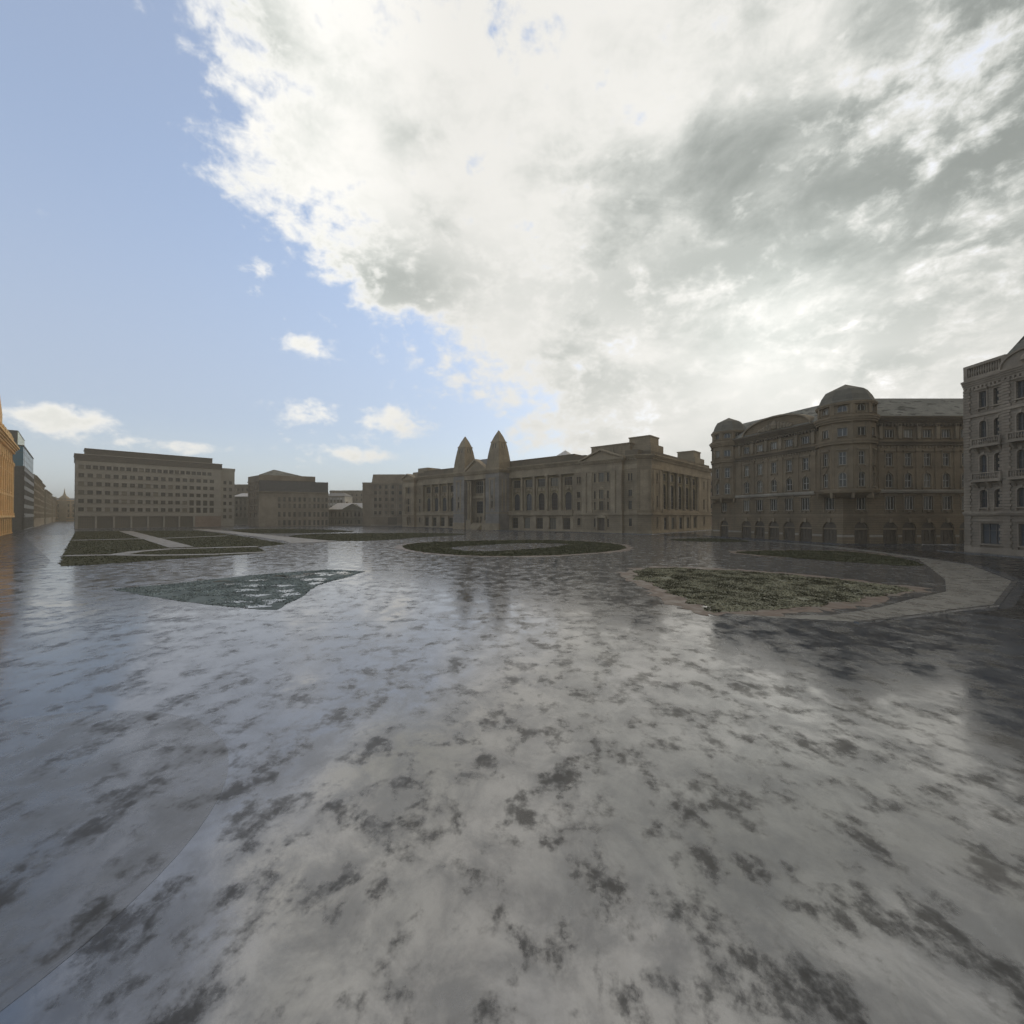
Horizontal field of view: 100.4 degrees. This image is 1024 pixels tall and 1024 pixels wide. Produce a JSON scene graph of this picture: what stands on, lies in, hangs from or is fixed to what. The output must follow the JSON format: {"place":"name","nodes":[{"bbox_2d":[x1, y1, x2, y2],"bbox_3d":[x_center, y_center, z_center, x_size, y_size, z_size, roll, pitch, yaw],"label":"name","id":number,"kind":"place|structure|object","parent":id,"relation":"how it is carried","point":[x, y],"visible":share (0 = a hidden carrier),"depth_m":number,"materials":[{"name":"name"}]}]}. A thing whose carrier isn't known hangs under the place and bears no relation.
{"place":"outdoors","nodes":[
{"label":"outdoors","id":0,"kind":"place"},
{"bbox_2d":[0,521,73,568],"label":"side road","id":1,"kind":"structure","parent":0,"point":[18,549],"depth_m":73.97,"materials":[{"name":"asphalt"}]},
{"bbox_2d":[0,710,228,1010],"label":"round paving","id":2,"kind":"structure","parent":0,"point":[104,815],"depth_m":7.83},
{"bbox_2d":[120,531,193,547],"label":"path","id":3,"kind":"structure","parent":0,"point":[165,542],"depth_m":93.74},
{"bbox_2d":[60,552,265,556],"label":"path","id":4,"kind":"structure","parent":0,"point":[161,555],"depth_m":59.77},
{"bbox_2d":[115,546,257,553],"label":"path","id":5,"kind":"structure","parent":0,"point":[130,552],"depth_m":70.71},
{"bbox_2d":[113,569,364,609],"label":"grass","id":6,"kind":"structure","parent":0,"point":[209,592],"depth_m":31.76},
{"bbox_2d":[234,492,247,524],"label":"house","id":7,"kind":"structure","parent":0,"point":[240,508],"depth_m":254.31,"materials":[{"name":"paint"}]},
{"bbox_2d":[235,484,247,494],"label":"block","id":8,"kind":"structure","parent":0,"point":[241,488],"depth_m":285.21,"materials":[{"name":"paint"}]},
{"bbox_2d":[192,529,336,542],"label":"path","id":9,"kind":"structure","parent":0,"point":[292,539],"depth_m":106.62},
{"bbox_2d":[328,492,351,512],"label":"white house","id":10,"kind":"structure","parent":0,"point":[334,498],"depth_m":292.30,"materials":[{"name":"paint"}]},
{"bbox_2d":[328,502,361,524],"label":"building","id":11,"kind":"structure","parent":0,"point":[346,513],"depth_m":245.97,"materials":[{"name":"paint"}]},
{"bbox_2d":[329,490,361,502],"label":"warehouse","id":12,"kind":"structure","parent":0,"point":[356,495],"depth_m":329.13,"materials":[{"name":"paint"}]},
{"bbox_2d":[0,529,1012,622],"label":"plaza","id":13,"kind":"structure","parent":0,"point":[391,583],"depth_m":38.00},
{"bbox_2d":[59,530,285,565],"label":"grass","id":14,"kind":"structure","parent":13,"relation":"on","point":[87,544],"depth_m":78.11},
{"bbox_2d":[232,529,352,533],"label":"grass","id":15,"kind":"structure","parent":13,"relation":"on","point":[271,531],"depth_m":148.97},
{"bbox_2d":[289,533,464,540],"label":"grass","id":16,"kind":"structure","parent":13,"relation":"on","point":[357,536],"depth_m":113.00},
{"bbox_2d":[395,540,632,556],"bbox_3d":[0.193,6.181,77.770,43.837,0.001,42.434,0,-1,0],"label":"soil border","id":17,"kind":"object","parent":13,"relation":"on","point":[628,548],"visible":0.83,"depth_m":63.82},
{"bbox_2d":[402,539,625,555],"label":"grass","id":18,"kind":"structure","parent":17,"relation":"on","point":[572,547],"depth_m":71.57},
{"bbox_2d":[670,538,748,541],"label":"grass","id":19,"kind":"structure","parent":13,"relation":"on","point":[710,540],"depth_m":94.71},
{"bbox_2d":[616,566,933,616],"bbox_3d":[20.447,5.801,34.967,22.798,0.001,23.418,0,-1,0],"label":"soil border","id":20,"kind":"object","parent":13,"relation":"on","point":[676,600],"visible":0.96,"depth_m":27.65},
{"bbox_2d":[729,549,900,556],"bbox_3d":[41.710,6.013,58.779,21.238,0.001,23.684,0,-1,23],"label":"soil border","id":21,"kind":"object","parent":13,"relation":"on","point":[733,552],"visible":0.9,"depth_m":62.12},
{"bbox_2d":[736,550,923,565],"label":"grass","id":22,"kind":"structure","parent":21,"relation":"on","point":[848,556],"depth_m":57.31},
{"bbox_2d":[718,538,1010,621],"bbox_3d":[42.279,6.016,58.652,25.698,0.001,89.083,0,-1,25],"label":"stone border","id":23,"kind":"object","parent":13,"relation":"on","point":[967,585],"visible":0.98,"depth_m":29.41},
{"bbox_2d":[0,525,1023,1023],"bbox_3d":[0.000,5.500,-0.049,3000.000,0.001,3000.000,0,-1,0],"label":"ground","id":24,"kind":"structure","parent":0,"point":[674,819],"depth_m":7.73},
{"bbox_2d":[0,399,19,536],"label":"ochre bank","id":25,"kind":"structure","parent":24,"relation":"on","point":[9,447],"depth_m":119.75,"materials":[{"name":"paint"}]},
{"bbox_2d":[9,430,33,529],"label":"glass office","id":26,"kind":"structure","parent":24,"relation":"on","point":[23,518],"depth_m":165.57,"materials":[{"name":"glass"}]},
{"bbox_2d":[33,474,42,526],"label":"street house","id":27,"kind":"structure","parent":24,"relation":"on","point":[38,481],"depth_m":221.17,"materials":[{"name":"paint"}]},
{"bbox_2d":[41,483,45,524],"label":"street house","id":28,"kind":"structure","parent":24,"relation":"on","point":[43,486],"depth_m":264.33,"materials":[{"name":"paint"}]},
{"bbox_2d":[44,489,49,523],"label":"street house","id":29,"kind":"structure","parent":24,"relation":"on","point":[46,510],"depth_m":289.55,"materials":[{"name":"paint"}]},
{"bbox_2d":[49,491,52,522],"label":"street house","id":30,"kind":"structure","parent":24,"relation":"on","point":[50,507],"depth_m":346.16,"materials":[{"name":"paint"}]},
{"bbox_2d":[52,497,55,521],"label":"street house","id":31,"kind":"structure","parent":24,"relation":"on","point":[53,509],"depth_m":382.74,"materials":[{"name":"paint"}]},
{"bbox_2d":[56,488,73,520],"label":"spired hall","id":32,"kind":"structure","parent":24,"relation":"on","point":[64,507],"depth_m":429.69,"materials":[{"name":"stone"}]},
{"bbox_2d":[74,448,234,528],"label":"office block","id":33,"kind":"structure","parent":24,"relation":"on","point":[119,489],"depth_m":194.20,"materials":[{"name":"grey concrete"}]},
{"bbox_2d":[78,517,94,528],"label":"shop window","id":34,"kind":"structure","parent":33,"relation":"in","point":[83,522],"depth_m":179.71,"materials":[{"name":"grey glass"}]},
{"bbox_2d":[97,516,112,527],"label":"shop window","id":35,"kind":"structure","parent":33,"relation":"in","point":[102,521],"depth_m":183.84,"materials":[{"name":"grey glass"}]},
{"bbox_2d":[115,516,129,527],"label":"shop window","id":36,"kind":"structure","parent":33,"relation":"in","point":[120,521],"depth_m":187.88,"materials":[{"name":"grey glass"}]},
{"bbox_2d":[132,516,146,527],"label":"shop window","id":37,"kind":"structure","parent":33,"relation":"in","point":[137,521],"depth_m":192.01,"materials":[{"name":"grey glass"}]},
{"bbox_2d":[149,516,162,527],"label":"shop window","id":38,"kind":"structure","parent":33,"relation":"in","point":[154,521],"depth_m":196.03,"materials":[{"name":"grey glass"}]},
{"bbox_2d":[165,516,177,526],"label":"shop window","id":39,"kind":"structure","parent":33,"relation":"in","point":[170,521],"depth_m":200.19,"materials":[{"name":"grey glass"}]},
{"bbox_2d":[180,516,192,526],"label":"shop window","id":40,"kind":"structure","parent":33,"relation":"in","point":[185,521],"depth_m":204.34,"materials":[{"name":"grey glass"}]},
{"bbox_2d":[247,470,328,526],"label":"town block","id":41,"kind":"structure","parent":24,"relation":"on","point":[277,498],"depth_m":225.35,"materials":[{"name":"paint"}]},
{"bbox_2d":[362,474,412,525],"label":"mansard block","id":42,"kind":"structure","parent":24,"relation":"on","point":[381,499],"depth_m":234.93,"materials":[{"name":"paint"}]},
{"bbox_2d":[400,430,711,532],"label":"exchange palace","id":43,"kind":"structure","parent":24,"relation":"on","point":[641,484],"depth_m":154.40,"materials":[{"name":"beige stone"}]},
{"bbox_2d":[475,500,482,514],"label":"window","id":44,"kind":"structure","parent":43,"relation":"in","point":[479,504],"depth_m":174.27,"materials":[{"name":"glass"}]},
{"bbox_2d":[475,481,482,494],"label":"window","id":45,"kind":"structure","parent":43,"relation":"in","point":[478,485],"depth_m":174.40,"materials":[{"name":"glass"}]},
{"bbox_2d":[514,493,519,510],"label":"window","id":46,"kind":"structure","parent":43,"relation":"in","point":[516,498],"depth_m":165.28,"materials":[{"name":"glass"}]},
{"bbox_2d":[538,492,544,510],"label":"window","id":47,"kind":"structure","parent":43,"relation":"in","point":[541,498],"depth_m":157.36,"materials":[{"name":"glass"}]},
{"bbox_2d":[551,491,557,510],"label":"window","id":48,"kind":"structure","parent":43,"relation":"in","point":[554,496],"depth_m":153.38,"materials":[{"name":"glass"}]},
{"bbox_2d":[563,476,572,486],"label":"window","id":49,"kind":"structure","parent":43,"relation":"in","point":[568,480],"depth_m":149.39,"materials":[{"name":"glass"}]},
{"bbox_2d":[565,490,571,509],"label":"window","id":50,"kind":"structure","parent":43,"relation":"in","point":[568,494],"depth_m":149.21,"materials":[{"name":"glass"}]},
{"bbox_2d":[709,384,964,542],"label":"corner building","id":51,"kind":"structure","parent":24,"relation":"on","point":[845,463],"depth_m":83.40,"materials":[{"name":"stone"}]},
{"bbox_2d":[721,520,727,536],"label":"door","id":52,"kind":"structure","parent":51,"relation":"in","point":[724,527],"depth_m":111.86,"materials":[{"name":"wood"}]},
{"bbox_2d":[742,521,750,537],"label":"door","id":53,"kind":"structure","parent":51,"relation":"in","point":[746,526],"depth_m":104.93,"materials":[{"name":"wood"}]},
{"bbox_2d":[755,499,763,512],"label":"window","id":54,"kind":"structure","parent":51,"relation":"in","point":[760,502],"depth_m":101.35,"materials":[{"name":"glass"}]},
{"bbox_2d":[755,461,763,476],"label":"window","id":55,"kind":"structure","parent":51,"relation":"in","point":[760,464],"depth_m":101.38,"materials":[{"name":"glass"}]},
{"bbox_2d":[755,521,764,538],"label":"door","id":56,"kind":"structure","parent":51,"relation":"in","point":[760,528],"depth_m":101.35,"materials":[{"name":"wood"}]},
{"bbox_2d":[769,498,777,512],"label":"window","id":57,"kind":"structure","parent":51,"relation":"in","point":[774,502],"depth_m":97.78,"materials":[{"name":"glass"}]},
{"bbox_2d":[769,459,777,475],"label":"window","id":58,"kind":"structure","parent":51,"relation":"in","point":[774,465],"depth_m":97.78,"materials":[{"name":"glass"}]},
{"bbox_2d":[769,521,778,539],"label":"door","id":59,"kind":"structure","parent":51,"relation":"in","point":[774,526],"depth_m":97.76,"materials":[{"name":"wood"}]},
{"bbox_2d":[770,478,777,493],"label":"window","id":60,"kind":"structure","parent":51,"relation":"in","point":[774,483],"depth_m":97.78,"materials":[{"name":"glass"}]},
{"bbox_2d":[783,498,793,511],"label":"window","id":61,"kind":"structure","parent":51,"relation":"in","point":[789,502],"depth_m":94.20,"materials":[{"name":"glass"}]},
{"bbox_2d":[784,457,792,473],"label":"window","id":62,"kind":"structure","parent":51,"relation":"in","point":[790,460],"depth_m":94.29,"materials":[{"name":"glass"}]},
{"bbox_2d":[784,521,794,540],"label":"door","id":63,"kind":"structure","parent":51,"relation":"in","point":[789,527],"depth_m":94.08,"materials":[{"name":"wood"}]},
{"bbox_2d":[785,476,793,492],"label":"window","id":64,"kind":"structure","parent":51,"relation":"in","point":[790,481],"depth_m":94.29,"materials":[{"name":"glass"}]},
{"bbox_2d":[799,497,810,511],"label":"window","id":65,"kind":"structure","parent":51,"relation":"in","point":[805,500],"depth_m":90.65,"materials":[{"name":"glass"}]},
{"bbox_2d":[800,455,809,471],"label":"window","id":66,"kind":"structure","parent":51,"relation":"in","point":[805,466],"depth_m":90.65,"materials":[{"name":"glass"}]},
{"bbox_2d":[800,474,810,491],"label":"window","id":67,"kind":"structure","parent":51,"relation":"in","point":[806,481],"depth_m":90.45,"materials":[{"name":"glass"}]},
{"bbox_2d":[800,522,811,541],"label":"door","id":68,"kind":"structure","parent":51,"relation":"in","point":[806,529],"depth_m":90.43,"materials":[{"name":"wood"}]},
{"bbox_2d":[822,497,834,511],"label":"window","id":69,"kind":"structure","parent":51,"relation":"in","point":[830,503],"depth_m":85.83,"materials":[{"name":"glass"}]},
{"bbox_2d":[823,522,836,542],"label":"door","id":70,"kind":"structure","parent":51,"relation":"in","point":[829,528],"depth_m":85.64,"materials":[{"name":"wood"}]},
{"bbox_2d":[855,522,867,542],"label":"door","id":71,"kind":"structure","parent":51,"relation":"in","point":[861,529],"depth_m":83.31,"materials":[{"name":"wood"}]},
{"bbox_2d":[856,497,867,511],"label":"window","id":72,"kind":"structure","parent":51,"relation":"in","point":[860,502],"depth_m":83.31,"materials":[{"name":"glass"}]},
{"bbox_2d":[883,522,896,542],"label":"door","id":73,"kind":"structure","parent":51,"relation":"in","point":[889,530],"depth_m":83.31,"materials":[{"name":"wood"}]},
{"bbox_2d":[884,471,895,488],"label":"window","id":74,"kind":"structure","parent":51,"relation":"in","point":[888,477],"depth_m":83.29,"materials":[{"name":"glass"}]},
{"bbox_2d":[884,450,895,467],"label":"window","id":75,"kind":"structure","parent":51,"relation":"in","point":[888,453],"depth_m":83.41,"materials":[{"name":"glass"}]},
{"bbox_2d":[884,495,896,511],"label":"window","id":76,"kind":"structure","parent":51,"relation":"in","point":[888,499],"depth_m":83.29,"materials":[{"name":"glass"}]},
{"bbox_2d":[902,522,915,542],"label":"door","id":77,"kind":"structure","parent":51,"relation":"in","point":[908,530],"depth_m":83.31,"materials":[{"name":"wood"}]},
{"bbox_2d":[903,471,914,488],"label":"window","id":78,"kind":"structure","parent":51,"relation":"in","point":[907,477],"depth_m":83.28,"materials":[{"name":"glass"}]},
{"bbox_2d":[903,450,914,467],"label":"window","id":79,"kind":"structure","parent":51,"relation":"in","point":[907,453],"depth_m":83.41,"materials":[{"name":"glass"}]},
{"bbox_2d":[903,429,914,439],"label":"window","id":80,"kind":"structure","parent":51,"relation":"in","point":[906,433],"depth_m":83.47,"materials":[{"name":"glass"}]},
{"bbox_2d":[903,495,915,511],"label":"window","id":81,"kind":"structure","parent":51,"relation":"in","point":[907,499],"depth_m":83.29,"materials":[{"name":"glass"}]},
{"bbox_2d":[921,429,933,439],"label":"window","id":82,"kind":"structure","parent":51,"relation":"in","point":[925,433],"depth_m":83.47,"materials":[{"name":"glass"}]},
{"bbox_2d":[921,522,934,542],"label":"door","id":83,"kind":"structure","parent":51,"relation":"in","point":[927,534],"depth_m":83.31,"materials":[{"name":"wood"}]},
{"bbox_2d":[922,471,933,488],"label":"window","id":84,"kind":"structure","parent":51,"relation":"in","point":[926,477],"depth_m":83.17,"materials":[{"name":"glass"}]},
{"bbox_2d":[922,450,933,467],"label":"window","id":85,"kind":"structure","parent":51,"relation":"in","point":[926,453],"depth_m":83.41,"materials":[{"name":"glass"}]},
{"bbox_2d":[922,495,934,511],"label":"window","id":86,"kind":"structure","parent":51,"relation":"in","point":[926,499],"depth_m":83.29,"materials":[{"name":"glass"}]},
{"bbox_2d":[940,429,952,439],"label":"window","id":87,"kind":"structure","parent":51,"relation":"in","point":[944,433],"depth_m":83.47,"materials":[{"name":"glass"}]},
{"bbox_2d":[940,522,953,542],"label":"door","id":88,"kind":"structure","parent":51,"relation":"in","point":[946,529],"depth_m":83.31,"materials":[{"name":"wood"}]},
{"bbox_2d":[941,471,952,488],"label":"window","id":89,"kind":"structure","parent":51,"relation":"in","point":[945,477],"depth_m":83.17,"materials":[{"name":"glass"}]},
{"bbox_2d":[941,450,952,467],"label":"window","id":90,"kind":"structure","parent":51,"relation":"in","point":[945,463],"depth_m":83.17,"materials":[{"name":"glass"}]},
{"bbox_2d":[941,495,953,511],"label":"window","id":91,"kind":"structure","parent":51,"relation":"in","point":[945,499],"depth_m":83.29,"materials":[{"name":"glass"}]},
{"bbox_2d":[688,537,1017,622],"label":"kerb","id":92,"kind":"structure","parent":24,"relation":"on","point":[1000,600],"depth_m":25.93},
{"bbox_2d":[961,336,1023,555],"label":"mansion block","id":93,"kind":"structure","parent":24,"relation":"on","point":[993,426],"depth_m":60.68,"materials":[{"name":"stone"}]},
{"bbox_2d":[974,386,988,411],"bbox_3d":[68.695,-16.462,62.249,0.670,3.350,1.710,0,-1,0],"label":"window","id":94,"kind":"structure","parent":93,"relation":"in","point":[984,395],"depth_m":62.37,"materials":[{"name":"stone"}]},
{"bbox_2d":[976,487,989,510],"bbox_3d":[68.735,-1.908,62.119,0.590,3.440,1.520,0,-1,0],"label":"window","id":95,"kind":"structure","parent":93,"relation":"in","point":[985,493],"depth_m":62.29,"materials":[{"name":"stone"}]},
{"bbox_2d":[977,452,988,478],"bbox_3d":[68.735,-6.768,62.163,0.590,3.960,1.510,0,-1,0],"label":"window","id":96,"kind":"structure","parent":93,"relation":"in","point":[984,459],"depth_m":62.30,"materials":[{"name":"glass"}]},
{"bbox_2d":[977,417,988,443],"bbox_3d":[68.735,-11.792,62.207,0.590,3.910,1.510,0,-1,0],"label":"window","id":97,"kind":"structure","parent":93,"relation":"in","point":[984,425],"depth_m":62.43,"materials":[{"name":"stone"}]},
{"bbox_2d":[976,520,1003,547],"bbox_3d":[68.695,3.108,61.125,0.670,3.970,3.420,0,-1,0],"label":"window","id":98,"kind":"structure","parent":93,"relation":"in","point":[991,532],"depth_m":61.40,"materials":[{"name":"glass"}]},
{"bbox_2d":[988,382,1001,408],"bbox_3d":[68.695,-16.479,60.349,0.670,3.350,1.710,0,-1,0],"label":"window","id":99,"kind":"structure","parent":93,"relation":"in","point":[996,385],"depth_m":60.73,"materials":[{"name":"stone"}]},
{"bbox_2d":[991,450,1002,477],"bbox_3d":[68.735,-6.785,60.263,0.590,3.960,1.510,0,-1,0],"label":"window","id":100,"kind":"structure","parent":93,"relation":"in","point":[996,451],"depth_m":60.68,"materials":[{"name":"glass"}]},
{"bbox_2d":[991,486,1003,510],"bbox_3d":[68.735,-1.925,60.219,0.590,3.440,1.520,0,-1,0],"label":"window","id":101,"kind":"structure","parent":93,"relation":"in","point":[997,487],"depth_m":60.62,"materials":[{"name":"stone"}]},
{"bbox_2d":[992,414,1002,441],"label":"window","id":102,"kind":"structure","parent":93,"relation":"in","point":[996,416],"depth_m":60.68,"materials":[{"name":"stone"}]},
{"bbox_2d":[1011,375,1023,402],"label":"window","id":103,"kind":"structure","parent":93,"relation":"in","point":[1021,383],"depth_m":57.55,"materials":[{"name":"stone"}]},
{"bbox_2d":[1013,520,1023,549],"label":"window","id":104,"kind":"structure","parent":93,"relation":"in","point":[1018,522],"depth_m":57.33,"materials":[{"name":"stone"}]},
{"bbox_2d":[1013,484,1023,509],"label":"window","id":105,"kind":"structure","parent":93,"relation":"in","point":[1021,491],"depth_m":57.52,"materials":[{"name":"stone"}]},
{"bbox_2d":[1014,409,1023,438],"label":"window","id":106,"kind":"structure","parent":93,"relation":"in","point":[1021,416],"depth_m":57.52,"materials":[{"name":"stone"}]},
{"bbox_2d":[1015,446,1023,475],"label":"window","id":107,"kind":"structure","parent":93,"relation":"in","point":[1021,453],"depth_m":57.42,"materials":[{"name":"glass"}]},
{"bbox_2d":[0,0,1023,497],"label":"sky","id":108,"kind":"structure","parent":0,"point":[339,243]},
{"bbox_2d":[400,526,711,533],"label":"pavement","id":109,"kind":"structure","parent":0,"point":[572,531],"depth_m":145.88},
{"bbox_2d":[633,567,913,612],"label":"grass","id":110,"kind":"structure","parent":0,"point":[729,590],"depth_m":31.98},
{"bbox_2d":[708,536,964,544],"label":"pavement","id":111,"kind":"structure","parent":0,"point":[853,543],"depth_m":82.70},
{"bbox_2d":[661,532,1023,619],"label":"road","id":112,"kind":"structure","parent":0,"point":[1012,566],"depth_m":53.66,"materials":[{"name":"asphalt"}]},
{"bbox_2d":[937,550,1023,557],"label":"pavement","id":113,"kind":"structure","parent":0,"point":[991,554],"depth_m":60.77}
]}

